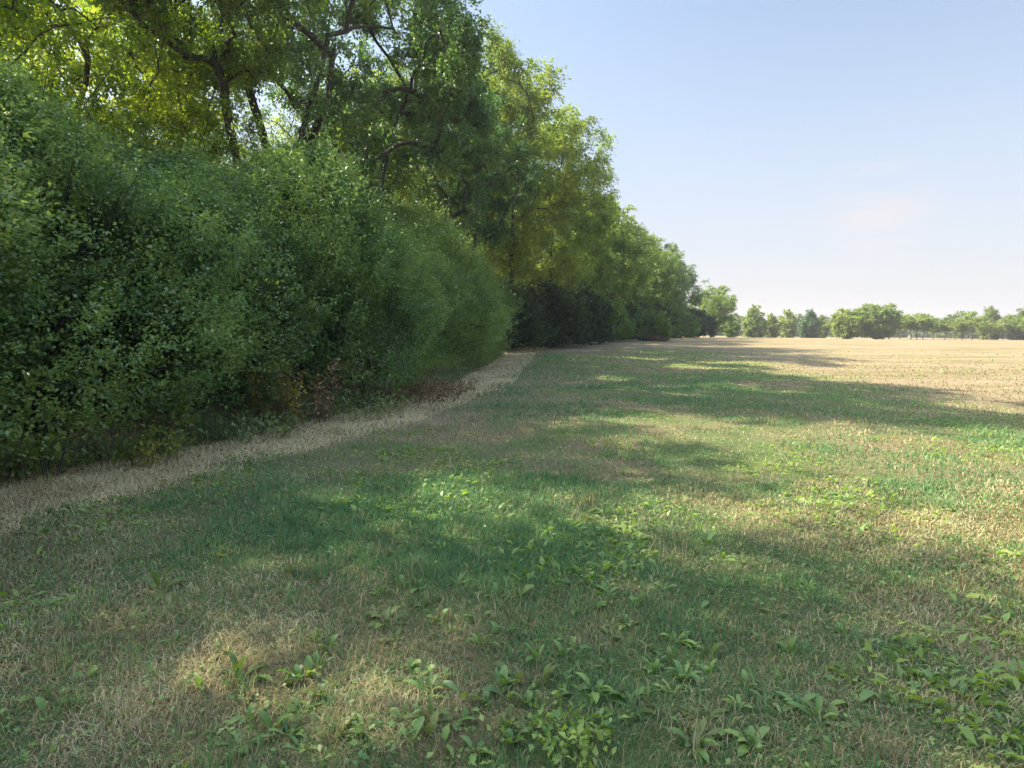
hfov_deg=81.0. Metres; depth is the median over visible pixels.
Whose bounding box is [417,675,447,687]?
dock plant
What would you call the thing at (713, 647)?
dock plant
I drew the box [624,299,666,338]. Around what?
dark shrub
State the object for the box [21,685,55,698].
dock plant
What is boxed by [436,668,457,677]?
dock plant
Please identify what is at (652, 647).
dock plant
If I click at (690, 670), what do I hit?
dock plant
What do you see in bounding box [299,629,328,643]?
dock plant
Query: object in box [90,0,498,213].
dark spreading tree
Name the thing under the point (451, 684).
dock plant
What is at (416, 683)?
dock plant
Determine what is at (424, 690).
dock plant
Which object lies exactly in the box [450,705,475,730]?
dock plant
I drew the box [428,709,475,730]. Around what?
dock plant
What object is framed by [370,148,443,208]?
wood tree
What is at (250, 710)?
dock plant
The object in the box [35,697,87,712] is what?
dock plant
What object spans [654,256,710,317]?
wood tree
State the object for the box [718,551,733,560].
dock plant
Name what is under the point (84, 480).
dry hay
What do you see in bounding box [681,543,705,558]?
dock plant
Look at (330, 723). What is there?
dock plant
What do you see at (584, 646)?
dock plant
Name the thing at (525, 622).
dock plant
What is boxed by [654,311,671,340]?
bush
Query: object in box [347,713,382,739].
dock plant
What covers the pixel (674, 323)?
dark shrub
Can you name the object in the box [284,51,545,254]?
dark leaning tree
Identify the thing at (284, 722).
dock plant
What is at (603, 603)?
dock plant
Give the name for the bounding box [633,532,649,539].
dock plant
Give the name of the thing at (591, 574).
dock plant
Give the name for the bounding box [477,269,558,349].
dark shrub
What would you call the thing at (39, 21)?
yellow green tree
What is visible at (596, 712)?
dock plant
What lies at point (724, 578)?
dock plant
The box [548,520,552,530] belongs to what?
dock plant
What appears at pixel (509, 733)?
dock plant
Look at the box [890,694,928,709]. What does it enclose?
dock plant
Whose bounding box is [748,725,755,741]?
dock plant
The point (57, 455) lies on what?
yellow leaved sapling
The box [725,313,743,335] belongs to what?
distant tree
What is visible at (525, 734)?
dock plant
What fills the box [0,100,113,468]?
hedge bush
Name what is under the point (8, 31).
yellow green tree
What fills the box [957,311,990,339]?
orchard tree
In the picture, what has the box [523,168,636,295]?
wood tree
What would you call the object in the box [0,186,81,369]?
hedge bush
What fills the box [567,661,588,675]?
dock plant
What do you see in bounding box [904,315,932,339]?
orchard tree
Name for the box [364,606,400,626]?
dock plant
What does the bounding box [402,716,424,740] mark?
dock plant
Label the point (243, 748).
dock plant
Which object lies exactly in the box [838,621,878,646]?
dock plant
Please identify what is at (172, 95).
young tree
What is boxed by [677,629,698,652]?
dock plant
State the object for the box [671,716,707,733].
dock plant
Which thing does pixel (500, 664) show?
dock plant
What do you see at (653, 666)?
dock plant
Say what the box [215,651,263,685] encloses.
dock plant
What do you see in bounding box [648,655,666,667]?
dock plant
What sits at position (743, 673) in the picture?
dock plant
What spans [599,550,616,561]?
dock plant
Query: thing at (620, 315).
dark shrub
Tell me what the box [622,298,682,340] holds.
bush
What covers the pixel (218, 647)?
dock plant
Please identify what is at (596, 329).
dark shrub
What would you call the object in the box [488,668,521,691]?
dock plant
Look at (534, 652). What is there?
dock plant
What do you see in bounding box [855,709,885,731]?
dock plant
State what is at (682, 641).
dock plant
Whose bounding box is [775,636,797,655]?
dock plant
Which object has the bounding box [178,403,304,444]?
bramble heap
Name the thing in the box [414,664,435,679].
dock plant
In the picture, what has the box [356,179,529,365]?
hedge bush
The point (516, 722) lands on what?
dock plant
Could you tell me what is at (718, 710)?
dock plant
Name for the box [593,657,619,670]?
dock plant
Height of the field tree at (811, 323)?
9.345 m
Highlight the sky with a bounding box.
[13,0,1023,336]
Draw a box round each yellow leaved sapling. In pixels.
[0,364,93,481]
[98,406,194,469]
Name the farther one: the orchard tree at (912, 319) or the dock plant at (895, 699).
the orchard tree at (912, 319)
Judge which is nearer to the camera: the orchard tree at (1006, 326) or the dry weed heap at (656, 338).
the dry weed heap at (656, 338)
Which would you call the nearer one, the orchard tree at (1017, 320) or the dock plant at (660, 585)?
the dock plant at (660, 585)
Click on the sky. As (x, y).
(822, 156)
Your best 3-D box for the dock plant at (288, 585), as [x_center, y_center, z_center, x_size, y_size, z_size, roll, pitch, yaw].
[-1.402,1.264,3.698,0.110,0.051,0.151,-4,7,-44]
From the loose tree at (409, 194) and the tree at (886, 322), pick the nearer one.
the loose tree at (409, 194)
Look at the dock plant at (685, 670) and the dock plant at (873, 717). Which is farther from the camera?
the dock plant at (685, 670)
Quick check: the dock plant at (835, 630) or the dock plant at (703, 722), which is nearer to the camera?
the dock plant at (703, 722)
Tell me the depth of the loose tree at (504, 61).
36.13 m
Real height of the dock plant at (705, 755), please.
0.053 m
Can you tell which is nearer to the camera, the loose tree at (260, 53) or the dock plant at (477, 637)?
the dock plant at (477, 637)
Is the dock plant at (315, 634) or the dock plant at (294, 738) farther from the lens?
the dock plant at (315, 634)
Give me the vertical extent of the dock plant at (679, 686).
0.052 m
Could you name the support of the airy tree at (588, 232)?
on the ground at (860, 352)
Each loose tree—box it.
[0,0,254,214]
[89,0,420,164]
[264,65,451,210]
[363,14,548,255]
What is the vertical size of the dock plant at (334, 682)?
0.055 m
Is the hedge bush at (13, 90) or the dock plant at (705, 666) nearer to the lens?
the dock plant at (705, 666)
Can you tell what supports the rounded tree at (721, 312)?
on the ground at (860, 352)
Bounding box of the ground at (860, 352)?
[0,336,1023,767]
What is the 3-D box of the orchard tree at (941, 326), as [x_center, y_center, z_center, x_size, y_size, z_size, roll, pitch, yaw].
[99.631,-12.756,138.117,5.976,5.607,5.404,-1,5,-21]
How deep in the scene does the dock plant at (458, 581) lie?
3.75 m
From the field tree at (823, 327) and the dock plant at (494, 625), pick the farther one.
the field tree at (823, 327)
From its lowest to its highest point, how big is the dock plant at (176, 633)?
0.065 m
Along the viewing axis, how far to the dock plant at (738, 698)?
2.60 m
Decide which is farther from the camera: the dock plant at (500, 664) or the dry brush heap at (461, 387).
the dry brush heap at (461, 387)
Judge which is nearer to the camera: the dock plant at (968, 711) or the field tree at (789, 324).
the dock plant at (968, 711)
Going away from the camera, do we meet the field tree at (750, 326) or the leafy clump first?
the leafy clump
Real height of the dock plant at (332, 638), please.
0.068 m
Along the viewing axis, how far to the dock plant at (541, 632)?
3.10 m
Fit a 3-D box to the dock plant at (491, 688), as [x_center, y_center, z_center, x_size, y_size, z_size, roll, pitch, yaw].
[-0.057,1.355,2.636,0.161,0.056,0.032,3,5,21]
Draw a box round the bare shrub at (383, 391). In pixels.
[333,320,412,407]
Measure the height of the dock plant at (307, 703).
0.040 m
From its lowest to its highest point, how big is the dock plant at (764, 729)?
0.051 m
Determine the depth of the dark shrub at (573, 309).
44.10 m
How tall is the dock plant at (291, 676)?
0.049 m
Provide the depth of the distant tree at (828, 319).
306.87 m
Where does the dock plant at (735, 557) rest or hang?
on the ground at (860, 352)
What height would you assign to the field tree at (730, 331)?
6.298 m
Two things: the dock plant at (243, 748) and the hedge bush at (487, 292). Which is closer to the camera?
the dock plant at (243, 748)
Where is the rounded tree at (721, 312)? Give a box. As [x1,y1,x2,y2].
[688,285,741,337]
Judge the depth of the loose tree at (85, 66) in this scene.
17.75 m
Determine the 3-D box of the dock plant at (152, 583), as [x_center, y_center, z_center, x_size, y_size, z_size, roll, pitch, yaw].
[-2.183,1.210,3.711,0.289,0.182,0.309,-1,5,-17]
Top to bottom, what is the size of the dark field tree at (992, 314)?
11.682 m
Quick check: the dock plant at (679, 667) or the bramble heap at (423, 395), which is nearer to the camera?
the dock plant at (679, 667)
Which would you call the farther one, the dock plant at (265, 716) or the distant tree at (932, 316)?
the distant tree at (932, 316)
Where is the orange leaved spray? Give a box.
[234,345,308,427]
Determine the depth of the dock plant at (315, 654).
2.86 m
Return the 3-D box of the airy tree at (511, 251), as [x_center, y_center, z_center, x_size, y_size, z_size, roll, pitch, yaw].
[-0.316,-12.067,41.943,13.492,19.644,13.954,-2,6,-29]
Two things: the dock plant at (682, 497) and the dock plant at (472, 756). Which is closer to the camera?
the dock plant at (472, 756)
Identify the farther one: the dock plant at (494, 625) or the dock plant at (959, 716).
the dock plant at (494, 625)
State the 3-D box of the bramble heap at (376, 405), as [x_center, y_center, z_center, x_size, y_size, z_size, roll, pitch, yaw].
[-3.062,0.288,11.357,2.478,0.757,2.469,5,7,44]
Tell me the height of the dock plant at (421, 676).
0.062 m
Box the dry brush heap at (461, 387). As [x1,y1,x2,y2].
[394,373,480,394]
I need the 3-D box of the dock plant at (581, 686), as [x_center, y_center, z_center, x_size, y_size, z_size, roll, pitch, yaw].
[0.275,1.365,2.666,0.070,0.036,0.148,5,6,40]
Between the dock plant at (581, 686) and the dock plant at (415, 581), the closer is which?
the dock plant at (581, 686)
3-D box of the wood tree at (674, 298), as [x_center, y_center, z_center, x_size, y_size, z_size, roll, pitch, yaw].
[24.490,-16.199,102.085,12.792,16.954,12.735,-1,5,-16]
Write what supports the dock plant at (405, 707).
on the ground at (860, 352)
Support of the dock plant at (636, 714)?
on the ground at (860, 352)
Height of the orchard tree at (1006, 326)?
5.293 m
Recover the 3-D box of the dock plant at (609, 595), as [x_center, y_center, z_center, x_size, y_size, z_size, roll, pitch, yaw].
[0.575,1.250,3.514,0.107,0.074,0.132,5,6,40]
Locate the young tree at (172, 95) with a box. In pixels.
[100,59,266,228]
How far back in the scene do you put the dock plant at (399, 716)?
2.46 m
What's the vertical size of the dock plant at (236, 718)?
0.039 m
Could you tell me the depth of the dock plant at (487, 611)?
3.29 m
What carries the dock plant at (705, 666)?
on the ground at (860, 352)
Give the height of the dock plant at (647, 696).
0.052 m
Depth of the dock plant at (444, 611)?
3.28 m
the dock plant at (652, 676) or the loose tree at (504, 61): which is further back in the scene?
the loose tree at (504, 61)
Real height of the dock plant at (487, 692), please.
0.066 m
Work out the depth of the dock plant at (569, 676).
2.78 m
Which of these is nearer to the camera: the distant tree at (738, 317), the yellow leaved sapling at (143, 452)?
the yellow leaved sapling at (143, 452)
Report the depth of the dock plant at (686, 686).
2.69 m
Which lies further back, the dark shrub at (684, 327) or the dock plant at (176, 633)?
the dark shrub at (684, 327)
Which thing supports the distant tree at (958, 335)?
on the ground at (860, 352)
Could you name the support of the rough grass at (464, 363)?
on the ground at (860, 352)
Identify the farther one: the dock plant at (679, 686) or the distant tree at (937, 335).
the distant tree at (937, 335)
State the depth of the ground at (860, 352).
4.23 m
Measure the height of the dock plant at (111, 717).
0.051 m
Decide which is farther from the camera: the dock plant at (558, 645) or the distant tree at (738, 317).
the distant tree at (738, 317)
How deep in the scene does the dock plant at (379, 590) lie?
3.63 m
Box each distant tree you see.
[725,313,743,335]
[794,313,807,336]
[825,316,830,336]
[889,329,907,337]
[908,330,930,337]
[920,315,934,337]
[930,319,950,337]
[942,310,972,338]
[966,329,980,338]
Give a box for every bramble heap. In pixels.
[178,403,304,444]
[288,378,415,420]
[337,376,466,409]
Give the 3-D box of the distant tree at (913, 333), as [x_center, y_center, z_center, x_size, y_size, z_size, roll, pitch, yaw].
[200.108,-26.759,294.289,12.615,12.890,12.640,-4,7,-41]
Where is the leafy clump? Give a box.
[517,682,630,767]
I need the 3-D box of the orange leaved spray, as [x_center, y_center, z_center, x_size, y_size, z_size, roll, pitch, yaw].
[-3.864,0.084,9.667,1.217,1.392,1.098,4,6,33]
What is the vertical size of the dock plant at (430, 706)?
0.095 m
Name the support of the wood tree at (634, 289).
on the ground at (860, 352)
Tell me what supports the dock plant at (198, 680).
on the ground at (860, 352)
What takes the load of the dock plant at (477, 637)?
on the ground at (860, 352)
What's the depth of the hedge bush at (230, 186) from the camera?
9.65 m
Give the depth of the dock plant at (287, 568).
3.98 m
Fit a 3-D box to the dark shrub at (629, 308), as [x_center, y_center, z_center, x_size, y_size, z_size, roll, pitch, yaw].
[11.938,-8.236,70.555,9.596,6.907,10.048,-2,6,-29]
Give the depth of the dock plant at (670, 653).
3.01 m
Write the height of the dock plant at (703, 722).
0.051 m
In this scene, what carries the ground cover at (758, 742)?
on the ground at (860, 352)
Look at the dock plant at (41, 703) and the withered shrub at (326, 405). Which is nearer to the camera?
the dock plant at (41, 703)
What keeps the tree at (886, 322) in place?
on the ground at (860, 352)
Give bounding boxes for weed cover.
[0,410,1023,767]
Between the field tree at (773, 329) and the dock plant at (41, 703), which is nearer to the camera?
the dock plant at (41, 703)
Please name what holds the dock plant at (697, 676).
on the ground at (860, 352)
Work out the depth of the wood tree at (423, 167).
49.98 m
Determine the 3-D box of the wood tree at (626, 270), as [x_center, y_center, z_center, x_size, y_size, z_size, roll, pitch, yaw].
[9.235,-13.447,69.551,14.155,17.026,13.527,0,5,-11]
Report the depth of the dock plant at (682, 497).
5.85 m
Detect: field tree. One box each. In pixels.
[723,316,740,337]
[741,304,768,337]
[762,313,780,337]
[777,308,799,337]
[796,309,822,337]
[817,314,829,337]
[970,305,1005,339]
[1005,308,1023,339]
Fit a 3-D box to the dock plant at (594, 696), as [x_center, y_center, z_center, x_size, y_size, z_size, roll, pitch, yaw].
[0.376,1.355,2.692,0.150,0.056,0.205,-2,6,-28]
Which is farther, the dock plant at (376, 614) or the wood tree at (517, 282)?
the wood tree at (517, 282)
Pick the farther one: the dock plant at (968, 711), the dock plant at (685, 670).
the dock plant at (685, 670)
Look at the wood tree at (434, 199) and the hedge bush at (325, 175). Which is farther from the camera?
the wood tree at (434, 199)
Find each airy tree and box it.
[419,55,617,348]
[491,104,626,343]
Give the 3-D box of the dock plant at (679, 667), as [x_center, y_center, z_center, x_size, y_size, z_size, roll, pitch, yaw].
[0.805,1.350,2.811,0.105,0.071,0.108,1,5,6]
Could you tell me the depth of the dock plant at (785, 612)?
3.45 m
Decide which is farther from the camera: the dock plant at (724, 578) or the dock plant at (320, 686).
the dock plant at (724, 578)
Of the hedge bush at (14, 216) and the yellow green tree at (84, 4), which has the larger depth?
the yellow green tree at (84, 4)
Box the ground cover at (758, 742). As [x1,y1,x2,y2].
[0,394,1023,767]
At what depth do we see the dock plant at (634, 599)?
3.48 m
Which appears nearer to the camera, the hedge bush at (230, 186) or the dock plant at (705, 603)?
the dock plant at (705, 603)
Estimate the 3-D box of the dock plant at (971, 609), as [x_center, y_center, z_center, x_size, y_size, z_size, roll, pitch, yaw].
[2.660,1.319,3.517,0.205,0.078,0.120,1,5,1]
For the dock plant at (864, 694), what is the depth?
2.60 m
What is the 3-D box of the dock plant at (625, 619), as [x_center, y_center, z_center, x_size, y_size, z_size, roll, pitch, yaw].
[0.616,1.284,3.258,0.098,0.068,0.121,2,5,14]
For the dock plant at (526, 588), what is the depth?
3.56 m
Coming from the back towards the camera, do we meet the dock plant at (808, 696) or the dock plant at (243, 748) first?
the dock plant at (808, 696)
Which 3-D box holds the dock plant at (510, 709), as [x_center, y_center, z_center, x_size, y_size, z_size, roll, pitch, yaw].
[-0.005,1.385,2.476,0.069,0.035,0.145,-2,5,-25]
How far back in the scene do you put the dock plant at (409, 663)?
2.86 m
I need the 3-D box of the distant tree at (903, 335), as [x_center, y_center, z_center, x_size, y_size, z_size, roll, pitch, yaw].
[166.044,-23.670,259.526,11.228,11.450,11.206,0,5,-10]
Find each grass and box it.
[0,348,515,486]
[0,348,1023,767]
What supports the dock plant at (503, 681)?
on the ground at (860, 352)
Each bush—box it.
[0,8,310,451]
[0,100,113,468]
[0,115,374,426]
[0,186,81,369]
[6,94,223,394]
[113,99,475,404]
[140,144,295,370]
[244,199,466,383]
[330,197,483,373]
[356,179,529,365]
[428,207,511,357]
[447,240,527,354]
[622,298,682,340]
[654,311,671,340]
[825,307,873,338]
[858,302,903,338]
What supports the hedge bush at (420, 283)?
on the ground at (860, 352)
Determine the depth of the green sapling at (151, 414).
7.77 m
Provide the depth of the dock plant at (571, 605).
3.50 m
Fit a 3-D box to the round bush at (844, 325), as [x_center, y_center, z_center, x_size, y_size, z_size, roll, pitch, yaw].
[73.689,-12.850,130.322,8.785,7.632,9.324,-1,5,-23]
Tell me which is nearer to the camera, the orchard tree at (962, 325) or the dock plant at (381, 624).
the dock plant at (381, 624)
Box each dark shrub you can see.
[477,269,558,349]
[517,269,599,348]
[537,275,619,344]
[581,280,641,340]
[604,286,653,339]
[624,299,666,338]
[649,299,683,338]
[663,304,701,337]
[682,303,718,337]
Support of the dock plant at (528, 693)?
on the ground at (860, 352)
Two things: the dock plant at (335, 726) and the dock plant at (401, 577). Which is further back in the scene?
the dock plant at (401, 577)
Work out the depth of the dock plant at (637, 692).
2.65 m
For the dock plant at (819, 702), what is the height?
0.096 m
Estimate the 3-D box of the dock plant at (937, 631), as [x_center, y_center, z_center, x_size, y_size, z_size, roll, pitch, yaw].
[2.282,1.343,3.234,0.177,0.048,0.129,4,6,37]
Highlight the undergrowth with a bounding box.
[0,347,508,486]
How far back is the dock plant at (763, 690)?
2.64 m
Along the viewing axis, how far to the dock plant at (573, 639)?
3.06 m
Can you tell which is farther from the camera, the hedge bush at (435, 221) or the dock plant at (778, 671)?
the hedge bush at (435, 221)
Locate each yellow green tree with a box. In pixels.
[0,0,46,49]
[0,0,144,155]
[0,0,227,158]
[4,0,249,163]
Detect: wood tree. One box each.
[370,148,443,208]
[389,158,503,271]
[486,213,539,292]
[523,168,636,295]
[537,191,659,309]
[582,210,664,308]
[630,232,682,312]
[644,238,691,313]
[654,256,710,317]
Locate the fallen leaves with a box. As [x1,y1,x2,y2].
[2,369,931,701]
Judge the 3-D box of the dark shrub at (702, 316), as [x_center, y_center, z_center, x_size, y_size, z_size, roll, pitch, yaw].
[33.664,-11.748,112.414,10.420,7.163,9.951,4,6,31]
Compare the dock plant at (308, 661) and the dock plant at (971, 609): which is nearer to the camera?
the dock plant at (308, 661)
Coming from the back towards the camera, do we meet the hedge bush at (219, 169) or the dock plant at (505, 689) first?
the hedge bush at (219, 169)
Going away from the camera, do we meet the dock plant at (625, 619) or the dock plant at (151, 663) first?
the dock plant at (151, 663)
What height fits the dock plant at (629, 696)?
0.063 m
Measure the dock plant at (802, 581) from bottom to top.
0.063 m
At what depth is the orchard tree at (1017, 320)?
141.15 m
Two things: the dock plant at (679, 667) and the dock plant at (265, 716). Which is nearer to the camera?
the dock plant at (265, 716)
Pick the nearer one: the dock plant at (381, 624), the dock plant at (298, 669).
the dock plant at (298, 669)
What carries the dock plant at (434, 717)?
on the ground at (860, 352)
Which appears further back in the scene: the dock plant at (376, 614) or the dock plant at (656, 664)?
the dock plant at (376, 614)
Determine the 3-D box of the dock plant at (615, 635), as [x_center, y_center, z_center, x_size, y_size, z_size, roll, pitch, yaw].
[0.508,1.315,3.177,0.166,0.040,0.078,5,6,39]
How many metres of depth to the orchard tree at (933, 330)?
153.24 m
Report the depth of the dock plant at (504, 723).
2.44 m
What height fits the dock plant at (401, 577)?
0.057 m
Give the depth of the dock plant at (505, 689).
2.70 m
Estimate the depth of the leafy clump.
2.35 m
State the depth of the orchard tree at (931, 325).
143.05 m
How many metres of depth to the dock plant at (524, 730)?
2.41 m
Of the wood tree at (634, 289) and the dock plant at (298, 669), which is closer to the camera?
the dock plant at (298, 669)
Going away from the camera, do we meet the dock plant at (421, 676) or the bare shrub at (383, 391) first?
the dock plant at (421, 676)
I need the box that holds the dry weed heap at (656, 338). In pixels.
[644,332,668,341]
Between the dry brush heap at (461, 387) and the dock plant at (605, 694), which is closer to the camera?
the dock plant at (605, 694)
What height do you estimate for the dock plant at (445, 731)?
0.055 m
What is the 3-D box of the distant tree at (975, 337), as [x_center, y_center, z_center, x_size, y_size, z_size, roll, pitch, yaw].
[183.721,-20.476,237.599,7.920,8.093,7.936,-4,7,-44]
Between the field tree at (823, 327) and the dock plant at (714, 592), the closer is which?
the dock plant at (714, 592)
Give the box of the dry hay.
[0,346,546,535]
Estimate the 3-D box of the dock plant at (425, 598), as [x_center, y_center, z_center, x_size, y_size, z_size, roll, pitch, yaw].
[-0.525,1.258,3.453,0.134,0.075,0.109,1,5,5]
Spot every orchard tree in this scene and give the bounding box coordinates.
[901,312,933,338]
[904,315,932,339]
[920,317,939,339]
[926,327,940,335]
[932,317,957,338]
[944,318,980,339]
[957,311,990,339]
[974,320,999,339]
[992,318,1017,332]
[998,314,1023,339]
[1016,321,1023,332]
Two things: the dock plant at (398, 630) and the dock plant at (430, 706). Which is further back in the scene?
the dock plant at (398, 630)
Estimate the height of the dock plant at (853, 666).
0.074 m
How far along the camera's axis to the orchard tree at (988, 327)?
140.60 m
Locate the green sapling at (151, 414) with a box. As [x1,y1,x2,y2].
[130,373,211,449]
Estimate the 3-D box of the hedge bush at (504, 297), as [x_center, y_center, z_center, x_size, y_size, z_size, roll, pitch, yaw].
[-3.454,-4.913,32.627,8.183,6.950,7.968,5,6,39]
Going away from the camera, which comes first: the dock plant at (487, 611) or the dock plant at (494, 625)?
the dock plant at (494, 625)
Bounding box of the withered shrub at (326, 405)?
[256,358,363,425]
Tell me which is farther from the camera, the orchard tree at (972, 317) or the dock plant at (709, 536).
the orchard tree at (972, 317)
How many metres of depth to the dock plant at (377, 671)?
2.81 m
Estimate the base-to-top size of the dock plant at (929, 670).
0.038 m
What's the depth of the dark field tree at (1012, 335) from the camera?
163.99 m
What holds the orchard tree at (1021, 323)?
on the ground at (860, 352)
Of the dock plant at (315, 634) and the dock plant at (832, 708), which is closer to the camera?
the dock plant at (832, 708)
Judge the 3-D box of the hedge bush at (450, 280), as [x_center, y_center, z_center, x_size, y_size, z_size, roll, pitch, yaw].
[-4.811,-3.323,21.311,8.028,6.025,8.632,2,5,14]
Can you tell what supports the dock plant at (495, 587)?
on the ground at (860, 352)
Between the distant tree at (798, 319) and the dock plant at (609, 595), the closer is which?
the dock plant at (609, 595)
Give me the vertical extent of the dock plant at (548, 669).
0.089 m
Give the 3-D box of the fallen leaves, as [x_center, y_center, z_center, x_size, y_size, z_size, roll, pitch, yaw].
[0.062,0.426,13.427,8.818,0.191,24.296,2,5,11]
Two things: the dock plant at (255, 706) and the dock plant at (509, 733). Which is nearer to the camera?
the dock plant at (509, 733)
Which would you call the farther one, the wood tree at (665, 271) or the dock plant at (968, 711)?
the wood tree at (665, 271)
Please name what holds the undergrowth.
on the ground at (860, 352)
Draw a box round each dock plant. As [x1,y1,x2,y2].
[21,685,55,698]
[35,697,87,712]
[73,666,98,684]
[101,705,135,729]
[140,563,189,599]
[141,662,162,678]
[159,629,189,642]
[179,672,204,690]
[202,716,242,742]
[211,642,230,659]
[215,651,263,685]
[215,727,277,753]
[241,702,253,729]
[251,703,270,718]
[257,673,295,682]
[258,710,292,727]
[267,715,305,735]
[276,664,302,678]
[278,582,297,594]
[281,565,298,572]
[281,697,321,712]
[283,732,316,749]
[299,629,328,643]
[301,683,326,697]
[304,655,315,675]
[313,650,333,677]
[316,717,363,739]
[318,634,337,650]
[321,679,342,689]
[328,716,352,736]
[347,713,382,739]
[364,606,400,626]
[369,585,393,594]
[374,665,395,675]
[375,609,409,628]
[378,627,402,647]
[388,707,425,736]
[390,666,432,695]
[397,574,409,585]
[400,659,419,667]
[402,693,455,721]
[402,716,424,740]
[403,703,425,721]
[406,669,444,697]
[411,576,427,592]
[413,592,429,612]
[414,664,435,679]
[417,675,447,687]
[418,686,439,702]
[421,711,438,735]
[427,608,447,623]
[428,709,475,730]
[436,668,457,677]
[441,680,467,698]
[442,725,453,757]
[445,570,471,588]
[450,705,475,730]
[460,735,496,765]
[461,610,492,617]
[467,633,498,645]
[469,690,490,703]
[481,582,501,601]
[482,685,514,699]
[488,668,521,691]
[491,621,523,633]
[492,661,523,679]
[497,705,513,730]
[497,716,525,727]
[498,665,508,686]
[500,718,515,727]
[500,727,530,733]
[500,728,522,744]
[502,676,521,692]
[503,728,531,737]
[509,690,532,705]
[513,584,534,597]
[520,617,530,628]
[524,639,546,660]
[527,662,556,689]
[534,631,562,643]
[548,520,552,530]
[552,663,578,691]
[553,639,571,654]
[559,683,588,695]
[563,599,573,613]
[565,635,583,648]
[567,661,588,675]
[575,672,615,703]
[576,688,613,699]
[580,643,602,648]
[581,571,594,579]
[589,602,605,609]
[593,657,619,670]
[594,711,612,727]
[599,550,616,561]
[600,626,624,637]
[601,588,622,602]
[608,708,653,724]
[609,687,650,710]
[609,691,662,719]
[617,612,631,629]
[626,593,643,607]
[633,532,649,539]
[634,668,662,680]
[639,640,665,655]
[641,654,662,672]
[641,658,658,673]
[643,686,658,709]
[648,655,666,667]
[649,581,677,590]
[654,679,682,697]
[659,631,696,647]
[665,656,712,684]
[666,647,674,658]
[666,659,702,683]
[668,727,722,763]
[670,492,689,503]
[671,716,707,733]
[673,659,695,681]
[676,663,703,676]
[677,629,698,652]
[678,684,710,696]
[679,700,727,732]
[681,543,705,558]
[688,718,725,742]
[689,600,709,609]
[696,643,721,654]
[696,659,716,676]
[700,530,715,543]
[706,583,729,596]
[707,574,736,590]
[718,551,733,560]
[721,694,752,708]
[723,726,769,756]
[725,553,753,566]
[738,669,757,686]
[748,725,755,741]
[750,686,776,707]
[759,608,789,614]
[764,668,789,682]
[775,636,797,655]
[776,691,815,710]
[787,692,845,727]
[801,578,816,591]
[812,704,848,726]
[828,623,847,633]
[830,689,874,704]
[831,659,869,683]
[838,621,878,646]
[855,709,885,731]
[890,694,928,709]
[904,664,942,676]
[917,624,954,640]
[947,599,983,618]
[948,710,974,729]
[963,702,981,723]
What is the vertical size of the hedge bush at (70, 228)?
6.154 m
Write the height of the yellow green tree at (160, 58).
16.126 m
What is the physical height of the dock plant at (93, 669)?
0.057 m
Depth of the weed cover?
4.31 m

